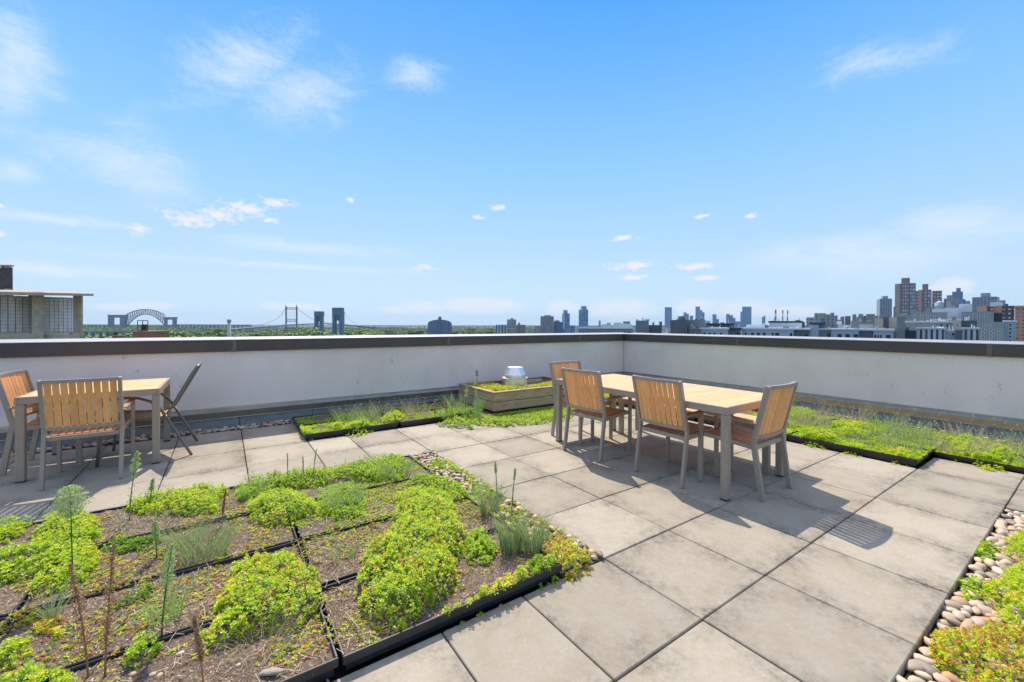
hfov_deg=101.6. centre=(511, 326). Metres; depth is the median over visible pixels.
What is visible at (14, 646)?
sedum clump
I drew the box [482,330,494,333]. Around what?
broadleaf tree
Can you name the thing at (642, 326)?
apartment building
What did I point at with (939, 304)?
water tank
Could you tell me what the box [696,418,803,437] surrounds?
planting tray
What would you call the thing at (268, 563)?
sedum clump
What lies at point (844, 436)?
grass tuft
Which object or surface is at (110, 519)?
planting tray
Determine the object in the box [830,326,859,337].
apartment building
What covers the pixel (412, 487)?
ground cover
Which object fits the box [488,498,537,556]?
grass tuft
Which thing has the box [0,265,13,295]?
brick chimney
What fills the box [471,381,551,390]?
sedum clump
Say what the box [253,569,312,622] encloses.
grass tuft
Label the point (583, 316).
glass tower
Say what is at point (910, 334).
apartment building
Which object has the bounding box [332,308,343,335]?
lift tower
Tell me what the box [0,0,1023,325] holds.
sky
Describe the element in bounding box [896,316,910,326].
apartment building
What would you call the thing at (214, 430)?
pebbles
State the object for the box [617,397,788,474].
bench
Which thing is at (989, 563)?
river stone
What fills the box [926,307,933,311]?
apartment building
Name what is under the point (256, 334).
broadleaf tree
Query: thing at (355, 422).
sedum clump
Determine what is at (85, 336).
broadleaf tree
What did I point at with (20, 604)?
planting tray
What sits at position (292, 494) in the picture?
sedum clump
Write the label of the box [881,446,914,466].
sedum clump
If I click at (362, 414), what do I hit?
grass tuft
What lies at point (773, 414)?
dining chair
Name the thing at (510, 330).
apartment building
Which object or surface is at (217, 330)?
broadleaf tree
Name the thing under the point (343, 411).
grass tuft
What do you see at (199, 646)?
dried weed
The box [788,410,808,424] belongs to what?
grass tuft
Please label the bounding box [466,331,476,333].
broadleaf tree
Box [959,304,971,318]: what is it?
apartment building
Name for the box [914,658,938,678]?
river stone
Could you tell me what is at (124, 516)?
grass sprig
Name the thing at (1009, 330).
apartment building
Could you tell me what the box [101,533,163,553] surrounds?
sedum clump
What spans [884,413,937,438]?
grass tuft
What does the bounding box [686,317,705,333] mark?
apartment building
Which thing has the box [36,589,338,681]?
planting tray
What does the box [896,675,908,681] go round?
river stone
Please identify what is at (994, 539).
river stone
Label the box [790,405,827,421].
grass tuft
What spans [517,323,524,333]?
apartment building
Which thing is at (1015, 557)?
river stone
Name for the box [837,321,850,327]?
apartment building
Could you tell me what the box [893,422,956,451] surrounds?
grass tuft
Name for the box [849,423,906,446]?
grass tuft
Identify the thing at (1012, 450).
grass tuft
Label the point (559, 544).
sedum clump
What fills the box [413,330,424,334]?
broadleaf tree
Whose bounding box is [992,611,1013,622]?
river stone
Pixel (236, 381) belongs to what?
parapet wall
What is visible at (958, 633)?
sedum clump
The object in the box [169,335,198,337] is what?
broadleaf tree
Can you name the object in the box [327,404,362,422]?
grass tuft
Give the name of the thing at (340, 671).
roof deck
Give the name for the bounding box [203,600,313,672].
grass tuft
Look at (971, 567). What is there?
river stone
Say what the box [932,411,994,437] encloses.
grass tuft
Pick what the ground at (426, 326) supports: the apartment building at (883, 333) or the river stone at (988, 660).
the apartment building at (883, 333)
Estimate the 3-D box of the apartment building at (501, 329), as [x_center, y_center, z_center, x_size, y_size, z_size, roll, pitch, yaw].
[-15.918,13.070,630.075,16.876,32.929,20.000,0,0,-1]
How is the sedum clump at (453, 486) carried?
on the planting tray at (309, 528)
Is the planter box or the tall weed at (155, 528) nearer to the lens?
the tall weed at (155, 528)
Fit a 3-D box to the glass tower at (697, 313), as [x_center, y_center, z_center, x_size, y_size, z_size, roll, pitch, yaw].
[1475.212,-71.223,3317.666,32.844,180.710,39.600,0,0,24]
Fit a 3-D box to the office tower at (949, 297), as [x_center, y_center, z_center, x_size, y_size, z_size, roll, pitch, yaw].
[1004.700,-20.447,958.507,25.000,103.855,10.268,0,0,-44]
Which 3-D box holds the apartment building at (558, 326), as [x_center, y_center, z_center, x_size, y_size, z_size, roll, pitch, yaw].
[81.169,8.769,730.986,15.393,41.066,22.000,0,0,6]
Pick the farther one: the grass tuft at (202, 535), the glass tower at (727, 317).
the glass tower at (727, 317)
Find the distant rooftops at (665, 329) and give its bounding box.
[173,326,720,334]
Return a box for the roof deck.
[241,405,1023,681]
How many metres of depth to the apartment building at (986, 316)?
211.14 m
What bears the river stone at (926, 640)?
on the gravel base at (909, 673)
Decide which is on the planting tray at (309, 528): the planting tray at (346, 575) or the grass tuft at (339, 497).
the grass tuft at (339, 497)
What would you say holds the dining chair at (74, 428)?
on the paving
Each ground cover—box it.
[0,459,560,681]
[286,456,501,540]
[295,401,468,433]
[353,454,487,502]
[425,450,564,538]
[481,405,608,424]
[488,498,595,565]
[595,393,1023,466]
[787,410,1016,462]
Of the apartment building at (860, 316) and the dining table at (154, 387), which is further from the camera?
the apartment building at (860, 316)
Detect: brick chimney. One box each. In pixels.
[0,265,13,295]
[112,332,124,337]
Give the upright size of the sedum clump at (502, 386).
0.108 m
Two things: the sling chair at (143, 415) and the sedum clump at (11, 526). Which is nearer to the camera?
the sedum clump at (11, 526)
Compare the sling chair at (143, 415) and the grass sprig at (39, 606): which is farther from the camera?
the sling chair at (143, 415)
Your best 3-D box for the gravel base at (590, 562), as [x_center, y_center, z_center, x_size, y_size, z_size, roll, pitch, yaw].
[-0.284,1.392,3.380,0.318,0.074,2.444,0,0,-35]
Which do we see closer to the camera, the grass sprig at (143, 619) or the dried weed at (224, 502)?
the grass sprig at (143, 619)
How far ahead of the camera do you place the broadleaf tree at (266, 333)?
556.44 m
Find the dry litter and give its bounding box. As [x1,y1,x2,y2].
[0,457,551,681]
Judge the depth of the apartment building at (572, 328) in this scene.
900.04 m
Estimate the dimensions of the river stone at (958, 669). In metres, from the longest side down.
0.088 x 0.057 x 0.036 m
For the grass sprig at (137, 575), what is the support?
on the planting tray at (178, 574)
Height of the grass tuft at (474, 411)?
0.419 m
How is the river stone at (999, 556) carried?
on the gravel base at (909, 673)
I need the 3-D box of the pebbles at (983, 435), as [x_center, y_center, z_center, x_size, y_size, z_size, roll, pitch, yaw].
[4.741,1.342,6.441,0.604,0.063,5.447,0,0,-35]
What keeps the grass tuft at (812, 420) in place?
on the planting tray at (932, 453)
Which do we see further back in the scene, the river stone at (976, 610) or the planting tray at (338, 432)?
the planting tray at (338, 432)
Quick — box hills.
[252,325,805,327]
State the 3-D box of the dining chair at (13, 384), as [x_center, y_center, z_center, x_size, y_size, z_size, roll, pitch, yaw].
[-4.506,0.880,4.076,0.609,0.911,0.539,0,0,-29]
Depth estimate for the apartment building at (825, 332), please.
68.87 m
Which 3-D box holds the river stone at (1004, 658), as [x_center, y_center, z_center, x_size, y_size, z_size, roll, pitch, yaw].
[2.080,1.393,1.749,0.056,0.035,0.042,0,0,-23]
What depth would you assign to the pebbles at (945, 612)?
2.03 m
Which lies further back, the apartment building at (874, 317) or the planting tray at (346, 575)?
the apartment building at (874, 317)
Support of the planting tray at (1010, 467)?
on the paving
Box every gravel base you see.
[0,420,294,457]
[417,453,602,581]
[457,403,618,425]
[905,513,1023,681]
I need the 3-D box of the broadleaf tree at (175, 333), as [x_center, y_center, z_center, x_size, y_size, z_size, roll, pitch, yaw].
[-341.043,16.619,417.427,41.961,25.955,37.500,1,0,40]
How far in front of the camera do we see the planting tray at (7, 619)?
1.84 m
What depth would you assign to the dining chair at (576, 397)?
4.40 m
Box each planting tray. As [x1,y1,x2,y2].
[0,516,82,563]
[0,541,312,681]
[0,554,54,619]
[0,615,11,635]
[20,505,297,612]
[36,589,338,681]
[65,480,285,548]
[280,455,431,506]
[289,473,465,540]
[292,408,384,428]
[298,415,398,439]
[301,496,506,587]
[318,526,561,669]
[378,401,454,413]
[394,406,473,426]
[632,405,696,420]
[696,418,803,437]
[786,428,931,465]
[810,422,943,455]
[831,416,956,440]
[935,445,1023,472]
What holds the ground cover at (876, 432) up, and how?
on the planting tray at (1010, 467)
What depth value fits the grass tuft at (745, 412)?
6.10 m
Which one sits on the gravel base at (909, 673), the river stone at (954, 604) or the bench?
the river stone at (954, 604)
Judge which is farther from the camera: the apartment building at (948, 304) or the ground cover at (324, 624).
the apartment building at (948, 304)
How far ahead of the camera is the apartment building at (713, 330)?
66.99 m
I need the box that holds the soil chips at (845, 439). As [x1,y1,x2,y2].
[604,397,994,455]
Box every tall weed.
[43,484,95,585]
[127,451,140,520]
[146,478,155,505]
[150,519,161,557]
[151,543,177,639]
[286,453,288,485]
[464,386,468,406]
[473,380,477,412]
[494,461,498,501]
[510,468,515,514]
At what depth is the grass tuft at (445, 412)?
5.93 m
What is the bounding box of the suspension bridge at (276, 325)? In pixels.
[231,305,377,329]
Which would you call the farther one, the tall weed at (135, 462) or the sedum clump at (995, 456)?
the sedum clump at (995, 456)
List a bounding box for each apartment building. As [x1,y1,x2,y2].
[496,325,506,333]
[507,318,515,333]
[507,328,514,333]
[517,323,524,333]
[534,326,539,332]
[540,315,553,332]
[554,320,562,332]
[570,325,574,332]
[578,327,633,332]
[602,323,610,326]
[613,321,630,326]
[636,319,649,332]
[649,321,661,332]
[670,316,685,333]
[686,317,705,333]
[689,324,699,333]
[699,325,728,334]
[706,320,720,327]
[721,320,733,327]
[728,325,741,334]
[742,323,794,335]
[768,318,802,327]
[794,326,810,336]
[806,317,813,327]
[809,321,819,336]
[814,313,825,326]
[819,326,830,336]
[826,314,829,327]
[830,313,833,327]
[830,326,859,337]
[834,315,837,327]
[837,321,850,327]
[845,316,850,324]
[851,321,858,327]
[858,314,862,321]
[858,319,874,328]
[859,328,872,337]
[866,314,874,321]
[872,327,894,338]
[873,316,878,333]
[874,315,883,328]
[883,317,888,328]
[889,317,896,338]
[893,307,895,316]
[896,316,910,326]
[897,314,904,338]
[905,319,951,338]
[905,327,915,338]
[911,312,946,320]
[916,326,945,339]
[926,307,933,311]
[932,309,944,311]
[945,305,958,318]
[945,325,954,339]
[946,301,950,307]
[952,317,960,329]
[955,329,961,339]
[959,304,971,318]
[961,311,993,321]
[961,316,976,327]
[961,324,979,340]
[977,306,986,311]
[977,322,1003,340]
[990,302,1002,312]
[994,306,1000,312]
[994,313,1001,321]
[1002,304,1014,319]
[1002,320,1016,340]
[1014,306,1023,341]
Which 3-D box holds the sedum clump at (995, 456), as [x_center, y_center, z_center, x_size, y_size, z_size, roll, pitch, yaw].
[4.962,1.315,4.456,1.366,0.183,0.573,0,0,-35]
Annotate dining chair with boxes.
[0,369,102,475]
[37,376,134,490]
[549,360,612,445]
[561,367,631,460]
[632,375,718,487]
[698,381,797,501]
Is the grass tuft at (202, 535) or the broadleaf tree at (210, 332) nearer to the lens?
the grass tuft at (202, 535)
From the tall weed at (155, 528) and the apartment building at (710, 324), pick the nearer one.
the tall weed at (155, 528)
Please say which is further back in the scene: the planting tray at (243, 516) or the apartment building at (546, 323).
the apartment building at (546, 323)
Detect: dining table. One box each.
[14,378,170,483]
[556,374,784,501]
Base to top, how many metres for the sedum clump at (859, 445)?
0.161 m
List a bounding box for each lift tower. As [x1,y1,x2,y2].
[314,311,323,332]
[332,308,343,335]
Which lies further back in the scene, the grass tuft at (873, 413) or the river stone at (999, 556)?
the grass tuft at (873, 413)
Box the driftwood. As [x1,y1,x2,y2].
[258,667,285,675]
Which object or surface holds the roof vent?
on the planter box
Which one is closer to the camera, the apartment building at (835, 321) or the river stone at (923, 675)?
the river stone at (923, 675)
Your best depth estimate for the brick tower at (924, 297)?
760.97 m
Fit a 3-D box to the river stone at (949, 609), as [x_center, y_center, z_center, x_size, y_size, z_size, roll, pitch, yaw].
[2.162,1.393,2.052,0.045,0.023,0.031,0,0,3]
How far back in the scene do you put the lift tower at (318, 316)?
640.01 m
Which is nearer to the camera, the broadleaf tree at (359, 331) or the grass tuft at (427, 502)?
the grass tuft at (427, 502)
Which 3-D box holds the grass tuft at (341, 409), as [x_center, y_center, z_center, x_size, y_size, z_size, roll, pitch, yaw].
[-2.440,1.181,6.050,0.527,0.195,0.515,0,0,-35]
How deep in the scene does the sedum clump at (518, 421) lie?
5.87 m
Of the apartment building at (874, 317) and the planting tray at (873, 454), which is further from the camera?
the apartment building at (874, 317)
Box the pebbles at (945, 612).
[919,517,1023,681]
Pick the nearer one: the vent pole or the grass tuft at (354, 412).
the grass tuft at (354, 412)
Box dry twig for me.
[346,612,365,637]
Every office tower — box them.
[877,296,891,316]
[947,295,952,304]
[952,288,962,303]
[953,299,958,307]
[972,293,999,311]
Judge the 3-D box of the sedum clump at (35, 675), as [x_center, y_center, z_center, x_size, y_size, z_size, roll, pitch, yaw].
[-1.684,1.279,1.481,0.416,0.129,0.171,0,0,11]
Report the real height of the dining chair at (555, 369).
0.911 m
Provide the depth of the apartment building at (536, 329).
760.07 m
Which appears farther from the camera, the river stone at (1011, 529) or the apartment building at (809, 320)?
the apartment building at (809, 320)
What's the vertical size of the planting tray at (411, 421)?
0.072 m
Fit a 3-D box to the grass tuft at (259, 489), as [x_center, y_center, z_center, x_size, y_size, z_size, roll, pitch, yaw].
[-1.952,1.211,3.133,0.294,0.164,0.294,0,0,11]
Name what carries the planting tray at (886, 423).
on the paving
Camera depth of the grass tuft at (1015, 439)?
4.48 m
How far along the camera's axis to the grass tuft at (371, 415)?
5.58 m
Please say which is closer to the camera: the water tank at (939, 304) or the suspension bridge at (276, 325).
the water tank at (939, 304)
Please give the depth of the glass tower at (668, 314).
2999.28 m
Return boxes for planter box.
[458,376,565,413]
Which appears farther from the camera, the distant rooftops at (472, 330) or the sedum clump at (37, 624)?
the distant rooftops at (472, 330)
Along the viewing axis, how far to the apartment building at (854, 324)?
400.22 m
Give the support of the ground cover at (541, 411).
on the gravel base at (485, 413)
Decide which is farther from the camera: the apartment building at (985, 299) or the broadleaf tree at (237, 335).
the apartment building at (985, 299)
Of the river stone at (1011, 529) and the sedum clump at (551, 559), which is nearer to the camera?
the sedum clump at (551, 559)
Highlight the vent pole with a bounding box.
[227,319,230,336]
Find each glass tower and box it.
[562,310,569,332]
[579,306,587,326]
[665,307,671,328]
[695,307,699,319]
[712,314,715,322]
[726,314,729,322]
[735,321,739,327]
[740,312,741,327]
[742,307,751,327]
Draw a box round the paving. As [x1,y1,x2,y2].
[0,407,1023,681]
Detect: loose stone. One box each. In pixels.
[128,671,136,676]
[156,672,162,678]
[175,650,184,655]
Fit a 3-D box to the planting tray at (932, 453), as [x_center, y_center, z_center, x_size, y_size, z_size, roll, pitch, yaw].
[4.328,1.323,5.026,0.570,0.075,1.150,0,0,-35]
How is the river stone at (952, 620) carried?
on the gravel base at (909, 673)
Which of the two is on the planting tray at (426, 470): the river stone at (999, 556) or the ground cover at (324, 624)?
the ground cover at (324, 624)
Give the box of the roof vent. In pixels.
[502,366,527,386]
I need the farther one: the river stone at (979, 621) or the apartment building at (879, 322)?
the apartment building at (879, 322)
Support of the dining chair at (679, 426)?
on the paving
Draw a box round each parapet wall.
[0,332,625,451]
[624,333,1023,438]
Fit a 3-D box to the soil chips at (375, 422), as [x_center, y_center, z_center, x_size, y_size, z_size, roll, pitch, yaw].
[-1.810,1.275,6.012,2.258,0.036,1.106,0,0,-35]
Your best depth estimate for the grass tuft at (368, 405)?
6.25 m
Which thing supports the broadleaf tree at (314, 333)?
on the ground at (426, 326)
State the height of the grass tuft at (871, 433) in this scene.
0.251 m
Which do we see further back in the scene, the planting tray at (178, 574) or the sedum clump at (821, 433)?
the sedum clump at (821, 433)
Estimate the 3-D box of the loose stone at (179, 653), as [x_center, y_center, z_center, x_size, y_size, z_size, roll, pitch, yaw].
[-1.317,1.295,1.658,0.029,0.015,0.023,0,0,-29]
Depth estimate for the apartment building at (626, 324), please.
128.12 m
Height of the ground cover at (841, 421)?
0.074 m
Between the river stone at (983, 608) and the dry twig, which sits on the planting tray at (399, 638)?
the dry twig
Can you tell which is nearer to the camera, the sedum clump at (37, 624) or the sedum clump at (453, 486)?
the sedum clump at (37, 624)
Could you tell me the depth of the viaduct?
900.07 m
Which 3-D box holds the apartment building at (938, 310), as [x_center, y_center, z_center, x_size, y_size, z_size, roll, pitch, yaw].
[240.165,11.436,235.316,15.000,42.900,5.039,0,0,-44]
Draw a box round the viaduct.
[69,331,190,336]
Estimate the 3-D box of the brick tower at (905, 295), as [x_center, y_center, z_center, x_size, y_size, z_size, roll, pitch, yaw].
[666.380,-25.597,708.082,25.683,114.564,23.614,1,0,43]
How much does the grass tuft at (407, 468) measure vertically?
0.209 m
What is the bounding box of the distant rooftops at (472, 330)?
[195,326,662,333]
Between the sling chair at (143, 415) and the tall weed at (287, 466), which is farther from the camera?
the sling chair at (143, 415)
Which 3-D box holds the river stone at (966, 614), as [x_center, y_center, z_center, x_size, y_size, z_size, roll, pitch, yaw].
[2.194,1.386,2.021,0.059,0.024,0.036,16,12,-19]
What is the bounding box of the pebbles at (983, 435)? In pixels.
[795,407,1023,444]
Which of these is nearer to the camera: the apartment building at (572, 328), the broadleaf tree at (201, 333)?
the broadleaf tree at (201, 333)
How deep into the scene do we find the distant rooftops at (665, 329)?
1712.88 m
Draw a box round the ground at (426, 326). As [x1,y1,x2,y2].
[61,324,741,336]
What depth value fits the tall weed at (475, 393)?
6.12 m
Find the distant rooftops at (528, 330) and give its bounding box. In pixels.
[188,326,662,334]
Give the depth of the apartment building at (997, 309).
300.03 m
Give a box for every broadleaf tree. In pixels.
[83,334,111,337]
[110,333,131,337]
[169,331,189,336]
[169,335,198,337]
[190,331,209,336]
[193,330,214,335]
[203,328,226,332]
[210,332,226,336]
[219,333,249,336]
[244,332,264,336]
[253,331,276,335]
[274,332,302,335]
[290,329,311,335]
[293,327,331,335]
[300,330,329,335]
[350,328,369,334]
[363,331,385,334]
[388,331,402,334]
[407,330,419,334]
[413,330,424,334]
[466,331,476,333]
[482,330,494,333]
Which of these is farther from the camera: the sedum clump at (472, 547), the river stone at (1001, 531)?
the river stone at (1001, 531)
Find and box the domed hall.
[428,316,451,334]
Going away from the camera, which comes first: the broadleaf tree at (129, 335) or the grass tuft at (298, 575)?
the grass tuft at (298, 575)
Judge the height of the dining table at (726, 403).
0.735 m
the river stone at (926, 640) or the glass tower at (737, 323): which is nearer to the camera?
the river stone at (926, 640)
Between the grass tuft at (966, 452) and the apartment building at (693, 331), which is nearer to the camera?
the grass tuft at (966, 452)
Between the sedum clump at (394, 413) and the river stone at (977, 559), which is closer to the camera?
the river stone at (977, 559)
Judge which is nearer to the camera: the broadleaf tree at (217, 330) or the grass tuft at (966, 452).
the grass tuft at (966, 452)
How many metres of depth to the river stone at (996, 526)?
2.88 m
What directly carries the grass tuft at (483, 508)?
on the planting tray at (346, 575)
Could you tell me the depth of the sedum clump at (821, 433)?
4.85 m
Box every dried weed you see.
[67,563,91,676]
[96,543,117,676]
[191,615,210,681]
[219,488,227,523]
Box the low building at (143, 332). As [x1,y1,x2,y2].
[132,320,168,337]
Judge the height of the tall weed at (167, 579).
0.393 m
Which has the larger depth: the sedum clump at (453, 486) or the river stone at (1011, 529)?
the sedum clump at (453, 486)
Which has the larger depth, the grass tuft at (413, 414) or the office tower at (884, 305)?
the office tower at (884, 305)
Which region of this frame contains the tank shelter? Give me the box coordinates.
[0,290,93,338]
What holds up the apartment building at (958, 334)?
on the ground at (426, 326)
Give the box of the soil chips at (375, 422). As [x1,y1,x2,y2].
[296,403,455,430]
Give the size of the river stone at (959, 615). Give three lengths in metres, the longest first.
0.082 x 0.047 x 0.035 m
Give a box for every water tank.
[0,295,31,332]
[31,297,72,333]
[935,300,943,308]
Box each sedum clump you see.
[0,509,103,597]
[0,514,35,543]
[0,630,33,671]
[0,659,79,681]
[7,604,65,637]
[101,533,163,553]
[109,583,156,609]
[119,629,163,671]
[125,481,229,516]
[192,550,326,649]
[234,453,408,500]
[243,486,319,529]
[297,425,316,441]
[313,479,368,520]
[328,419,346,429]
[342,417,373,436]
[353,490,467,630]
[381,410,404,422]
[392,484,456,517]
[403,472,476,501]
[438,412,474,429]
[442,559,535,630]
[455,406,573,427]
[460,525,496,564]
[467,381,551,390]
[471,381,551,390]
[530,553,559,589]
[542,535,594,581]
[790,405,816,418]
[798,425,840,449]
[831,420,879,438]
[845,443,863,456]
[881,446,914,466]
[928,619,1023,681]
[945,433,1016,472]
[957,575,993,600]
[975,540,1001,567]
[980,527,1023,642]
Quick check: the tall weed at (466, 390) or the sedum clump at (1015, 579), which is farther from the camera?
the tall weed at (466, 390)
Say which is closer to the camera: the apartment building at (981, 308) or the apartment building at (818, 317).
the apartment building at (981, 308)
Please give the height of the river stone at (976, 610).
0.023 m
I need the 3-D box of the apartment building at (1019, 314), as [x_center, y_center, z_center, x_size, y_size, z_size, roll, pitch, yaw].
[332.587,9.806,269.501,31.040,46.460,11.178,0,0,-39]
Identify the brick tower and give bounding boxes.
[895,278,915,315]
[916,291,918,311]
[918,284,930,311]
[931,291,941,308]
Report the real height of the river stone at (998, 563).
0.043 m
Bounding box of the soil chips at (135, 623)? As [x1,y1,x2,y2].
[0,457,553,681]
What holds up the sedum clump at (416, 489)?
on the planting tray at (309, 528)
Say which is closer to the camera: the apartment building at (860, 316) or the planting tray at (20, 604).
the planting tray at (20, 604)
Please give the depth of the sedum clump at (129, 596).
1.99 m
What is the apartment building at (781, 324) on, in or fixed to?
on the ground at (426, 326)
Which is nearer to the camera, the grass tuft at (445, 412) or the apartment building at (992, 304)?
the grass tuft at (445, 412)
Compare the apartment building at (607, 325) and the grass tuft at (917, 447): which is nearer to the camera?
the grass tuft at (917, 447)
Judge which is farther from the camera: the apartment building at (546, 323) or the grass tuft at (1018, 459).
the apartment building at (546, 323)
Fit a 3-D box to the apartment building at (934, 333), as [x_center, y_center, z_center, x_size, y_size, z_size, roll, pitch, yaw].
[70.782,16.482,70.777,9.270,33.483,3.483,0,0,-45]
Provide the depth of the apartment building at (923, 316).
210.31 m
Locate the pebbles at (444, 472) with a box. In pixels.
[410,451,602,572]
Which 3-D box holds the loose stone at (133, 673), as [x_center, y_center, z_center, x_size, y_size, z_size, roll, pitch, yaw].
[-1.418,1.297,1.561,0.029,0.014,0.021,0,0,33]
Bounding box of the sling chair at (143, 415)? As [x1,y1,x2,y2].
[95,362,202,467]
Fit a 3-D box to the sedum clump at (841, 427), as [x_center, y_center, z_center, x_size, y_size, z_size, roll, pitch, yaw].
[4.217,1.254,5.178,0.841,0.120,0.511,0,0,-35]
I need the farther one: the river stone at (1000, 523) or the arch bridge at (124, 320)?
the arch bridge at (124, 320)
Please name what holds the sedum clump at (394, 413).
on the planting tray at (338, 432)
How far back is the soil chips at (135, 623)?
2.07 m
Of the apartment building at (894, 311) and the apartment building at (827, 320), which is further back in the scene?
the apartment building at (894, 311)
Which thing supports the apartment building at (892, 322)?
on the ground at (426, 326)
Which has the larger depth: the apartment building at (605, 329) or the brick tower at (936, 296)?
the brick tower at (936, 296)
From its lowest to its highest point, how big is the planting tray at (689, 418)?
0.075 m
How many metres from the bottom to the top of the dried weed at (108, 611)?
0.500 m
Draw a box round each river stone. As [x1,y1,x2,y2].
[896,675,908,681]
[905,659,924,671]
[907,675,925,681]
[912,653,936,665]
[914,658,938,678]
[914,670,932,680]
[918,647,935,658]
[923,636,933,646]
[933,672,950,681]
[941,671,960,681]
[944,600,963,609]
[944,615,961,625]
[945,661,974,675]
[946,607,955,612]
[951,596,969,605]
[952,592,964,597]
[952,610,965,621]
[960,608,971,613]
[960,618,974,632]
[961,610,970,616]
[964,589,980,599]
[967,564,983,571]
[968,600,984,606]
[970,616,987,623]
[971,606,980,614]
[971,618,986,625]
[974,557,981,562]
[974,570,986,577]
[975,562,986,567]
[977,603,994,613]
[980,661,996,671]
[983,558,995,568]
[983,596,999,609]
[984,654,1006,664]
[985,613,998,617]
[986,536,998,542]
[988,617,1003,625]
[991,566,1004,574]
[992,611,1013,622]
[993,524,1008,530]
[993,541,1005,545]
[995,521,1005,526]
[995,553,1014,562]
[995,561,1006,566]
[996,528,1006,535]
[999,565,1010,570]
[1000,559,1013,565]
[1000,654,1016,664]
[1001,514,1011,518]
[1002,603,1023,613]
[1002,671,1017,681]
[1007,521,1016,525]
[1007,527,1018,531]
[1011,555,1021,562]
[1012,523,1023,527]
[1013,612,1023,618]
[1013,673,1023,681]
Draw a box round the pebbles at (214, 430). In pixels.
[0,402,458,457]
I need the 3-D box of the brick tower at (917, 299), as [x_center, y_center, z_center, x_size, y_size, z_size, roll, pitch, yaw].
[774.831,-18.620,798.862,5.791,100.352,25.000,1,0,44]
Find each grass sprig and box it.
[27,592,53,615]
[113,498,134,529]
[123,551,148,591]
[134,602,156,627]
[172,503,197,537]
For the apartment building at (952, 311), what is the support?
on the ground at (426, 326)
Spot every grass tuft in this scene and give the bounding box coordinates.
[7,562,97,622]
[112,559,214,627]
[125,502,228,552]
[151,506,258,564]
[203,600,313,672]
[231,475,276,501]
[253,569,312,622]
[273,556,317,591]
[314,473,372,512]
[323,531,370,564]
[326,401,356,416]
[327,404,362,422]
[328,402,360,417]
[332,406,359,420]
[344,405,376,421]
[349,405,386,423]
[360,398,388,412]
[361,399,395,420]
[372,574,428,610]
[375,452,419,481]
[396,395,419,408]
[399,398,437,416]
[404,488,440,514]
[437,401,455,418]
[442,392,470,411]
[452,393,488,418]
[464,478,511,516]
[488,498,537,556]
[513,508,558,555]
[741,410,757,414]
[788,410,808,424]
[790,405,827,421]
[790,406,834,428]
[795,395,834,416]
[797,407,847,424]
[815,425,868,442]
[833,402,871,423]
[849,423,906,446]
[860,416,912,438]
[864,403,915,426]
[870,430,939,453]
[875,412,935,438]
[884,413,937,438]
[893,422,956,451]
[927,430,1000,459]
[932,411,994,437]
[953,426,1016,448]
[966,426,1023,457]
[994,421,1023,451]
[998,439,1023,465]
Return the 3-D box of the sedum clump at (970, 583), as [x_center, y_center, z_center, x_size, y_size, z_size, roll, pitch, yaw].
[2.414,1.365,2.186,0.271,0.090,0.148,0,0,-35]
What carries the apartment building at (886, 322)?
on the ground at (426, 326)
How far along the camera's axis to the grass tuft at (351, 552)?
2.34 m
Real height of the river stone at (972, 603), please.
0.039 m
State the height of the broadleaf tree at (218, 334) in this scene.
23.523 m
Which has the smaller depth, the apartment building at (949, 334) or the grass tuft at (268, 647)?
the grass tuft at (268, 647)
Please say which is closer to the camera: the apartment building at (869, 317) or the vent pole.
the vent pole
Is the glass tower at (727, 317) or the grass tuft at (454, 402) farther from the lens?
the glass tower at (727, 317)
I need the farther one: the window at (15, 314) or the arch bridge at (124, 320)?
the arch bridge at (124, 320)
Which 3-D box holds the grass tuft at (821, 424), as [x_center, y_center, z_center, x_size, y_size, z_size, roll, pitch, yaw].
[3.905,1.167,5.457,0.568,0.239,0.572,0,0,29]
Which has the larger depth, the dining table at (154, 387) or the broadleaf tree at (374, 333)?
the broadleaf tree at (374, 333)
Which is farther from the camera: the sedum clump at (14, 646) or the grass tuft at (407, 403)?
the grass tuft at (407, 403)
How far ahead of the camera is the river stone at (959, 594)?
2.17 m
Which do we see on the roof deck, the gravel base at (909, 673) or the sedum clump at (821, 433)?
the gravel base at (909, 673)
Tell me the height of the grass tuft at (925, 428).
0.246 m
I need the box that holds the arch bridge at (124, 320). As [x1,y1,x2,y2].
[83,309,251,329]
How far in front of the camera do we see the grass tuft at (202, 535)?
2.48 m
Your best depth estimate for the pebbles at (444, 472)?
3.32 m

